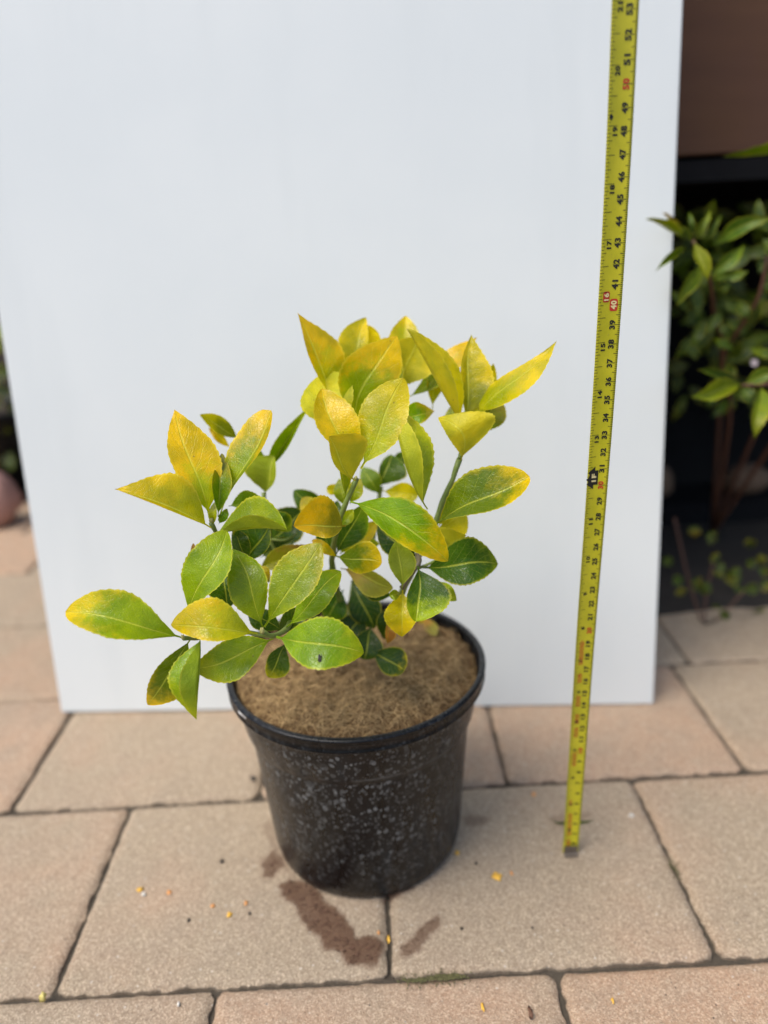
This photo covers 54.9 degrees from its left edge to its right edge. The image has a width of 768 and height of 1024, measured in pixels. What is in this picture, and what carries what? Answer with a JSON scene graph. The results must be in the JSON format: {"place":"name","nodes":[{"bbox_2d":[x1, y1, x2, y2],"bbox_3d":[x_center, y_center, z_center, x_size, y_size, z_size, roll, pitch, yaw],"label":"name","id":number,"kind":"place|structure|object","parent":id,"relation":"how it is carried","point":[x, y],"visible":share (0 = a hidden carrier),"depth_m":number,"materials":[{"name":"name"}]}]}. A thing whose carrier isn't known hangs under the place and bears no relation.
{"place":"outdoors","nodes":[
{"label":"outdoors","id":0,"kind":"place"},
{"bbox_2d":[23,494,27,502],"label":"ground","id":1,"kind":"structure","parent":0,"point":[25,498],"depth_m":1.46,"materials":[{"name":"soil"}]},
{"bbox_2d":[0,338,10,389],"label":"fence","id":2,"kind":"object","parent":1,"relation":"on","point":[5,381],"depth_m":2.06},
{"bbox_2d":[0,502,767,1023],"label":"pavement","id":3,"kind":"structure","parent":0,"point":[612,895],"depth_m":0.55,"materials":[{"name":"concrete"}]},
{"bbox_2d":[0,472,22,527],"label":"stone","id":4,"kind":"object","parent":3,"relation":"on","point":[11,500],"visible":0.94,"depth_m":1.27,"materials":[{"name":"stone"}]},
{"bbox_2d":[0,395,26,495],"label":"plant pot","id":5,"kind":"object","parent":3,"relation":"on","point":[9,441],"visible":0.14,"depth_m":1.39,"materials":[{"name":"plastic"}]},
{"bbox_2d":[0,325,14,470],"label":"bush","id":6,"kind":"object","parent":5,"relation":"in","point":[8,460],"visible":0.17,"depth_m":1.38,"materials":[{"name":"green plant"}]},
{"bbox_2d":[39,991,46,1001],"bbox_3d":[-0.214,0.304,0.464,0.004,0.004,0.005,-3,20,0],"label":"seed","id":7,"kind":"object","parent":3,"relation":"on","point":[42,996],"visible":1,"depth_m":0.46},
{"bbox_2d":[263,852,283,874],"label":"spilled soil","id":8,"kind":"structure","parent":3,"relation":"on","point":[271,864],"depth_m":0.56,"materials":[{"name":"soil"}]},
{"bbox_2d":[281,879,384,964],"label":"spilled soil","id":9,"kind":"structure","parent":3,"relation":"on","point":[335,938],"depth_m":0.50,"materials":[{"name":"brown soil"}]},
{"bbox_2d":[0,0,682,711],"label":"backdrop board","id":10,"kind":"object","parent":3,"relation":"on","point":[204,204],"visible":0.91,"depth_m":0.64,"materials":[{"name":"white plastic"}]},
{"bbox_2d":[226,601,485,897],"bbox_3d":[-0.016,0.178,0.561,0.186,0.153,0.185,-3,20,0],"label":"plant pot","id":11,"kind":"object","parent":3,"relation":"on","point":[378,815],"visible":0.66,"depth_m":0.50,"materials":[{"name":"black plastic"}]},
{"bbox_2d":[236,611,476,737],"bbox_3d":[-0.020,0.110,0.536,0.173,0.022,0.173,-3,20,0],"label":"mulch disc","id":12,"kind":"object","parent":11,"relation":"on","point":[359,697],"visible":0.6,"depth_m":0.50,"materials":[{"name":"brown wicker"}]},
{"bbox_2d":[65,314,556,719],"bbox_3d":[-0.036,0.006,0.430,0.286,0.227,0.168,-11,22,-20],"label":"shrub","id":13,"kind":"object","parent":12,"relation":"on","point":[355,402],"visible":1,"depth_m":0.41,"materials":[{"name":"green plant"}]},
{"bbox_2d":[424,619,437,635],"bbox_3d":[0.036,0.087,0.575,0.010,0.005,0.037,-3,20,0],"label":"fallen leaf","id":14,"kind":"object","parent":12,"relation":"on","point":[433,630],"visible":0.8,"depth_m":0.57,"materials":[{"name":"yellow plant"}]},
{"bbox_2d":[396,912,439,961],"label":"spilled soil","id":15,"kind":"structure","parent":3,"relation":"on","point":[416,939],"depth_m":0.49,"materials":[{"name":"brown soil"}]},
{"bbox_2d":[397,968,473,988],"bbox_3d":[0.032,0.293,0.465,0.049,0.002,0.013,-3,20,0],"label":"moss","id":16,"kind":"object","parent":3,"relation":"on","point":[420,980],"visible":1,"depth_m":0.46,"materials":[{"name":"green plant"}]},
{"bbox_2d":[491,871,501,881],"bbox_3d":[0.082,0.264,0.535,0.009,0.001,0.009,-3,20,0],"label":"petal scrap","id":17,"kind":"object","parent":3,"relation":"on","point":[496,875],"visible":1,"depth_m":0.54,"materials":[{"name":"yellow plant"}]},
{"bbox_2d":[527,1006,532,1019],"bbox_3d":[0.087,0.298,0.441,0.003,0.002,0.009,-3,20,0],"label":"dead leaf scrap","id":18,"kind":"object","parent":3,"relation":"on","point":[530,1012],"visible":1,"depth_m":0.44,"materials":[{"name":"brown plant"}]},
{"bbox_2d":[552,819,591,823],"bbox_3d":[0.148,0.241,0.581,0.033,0.004,0.011,-3,20,0],"label":"weed","id":19,"kind":"object","parent":3,"relation":"on","point":[582,822],"visible":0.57,"depth_m":0.58,"materials":[{"name":"green plant"}]},
{"bbox_2d":[563,0,638,857],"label":"tape measure","id":20,"kind":"object","parent":3,"relation":"on","point":[623,48],"visible":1,"depth_m":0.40,"materials":[{"name":"yellow metal"}]},
{"bbox_2d":[663,856,684,884],"bbox_3d":[0.210,0.258,0.533,0.010,0.002,0.026,-3,20,0],"label":"moss","id":21,"kind":"object","parent":3,"relation":"on","point":[677,870],"visible":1,"depth_m":0.53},
{"bbox_2d":[657,407,767,619],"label":"planting bed","id":22,"kind":"object","parent":3,"relation":"on","point":[689,445],"visible":0.29,"depth_m":1.07,"materials":[{"name":"black soil"}]},
{"bbox_2d":[646,143,767,531],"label":"bush","id":23,"kind":"object","parent":22,"relation":"on","point":[733,304],"visible":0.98,"depth_m":0.77,"materials":[{"name":"green plant"}]},
{"bbox_2d":[661,483,767,525],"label":"ledge","id":24,"kind":"object","parent":22,"relation":"on","point":[686,504],"visible":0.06,"depth_m":1.11,"materials":[{"name":"brown wood"}]},
{"bbox_2d":[662,464,673,496],"bbox_3d":[0.412,-0.047,1.137,0.063,0.059,0.051,-3,20,0],"label":"stone","id":25,"kind":"object","parent":24,"relation":"on","point":[667,485],"visible":0.2,"depth_m":1.12,"materials":[{"name":"grey stone"}]},
{"bbox_2d":[722,463,767,493],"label":"stone","id":26,"kind":"object","parent":24,"relation":"on","point":[758,482],"visible":0.76,"depth_m":1.12,"materials":[{"name":"grey stone"}]},
{"bbox_2d":[663,518,767,623],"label":"weed","id":27,"kind":"object","parent":22,"relation":"in","point":[732,576],"visible":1,"depth_m":0.84,"materials":[{"name":"green plant"}]},
{"bbox_2d":[665,0,767,410],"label":"timber bay","id":28,"kind":"object","parent":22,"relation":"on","point":[723,98],"depth_m":0.72,"materials":[{"name":"brown wood"}]}
]}

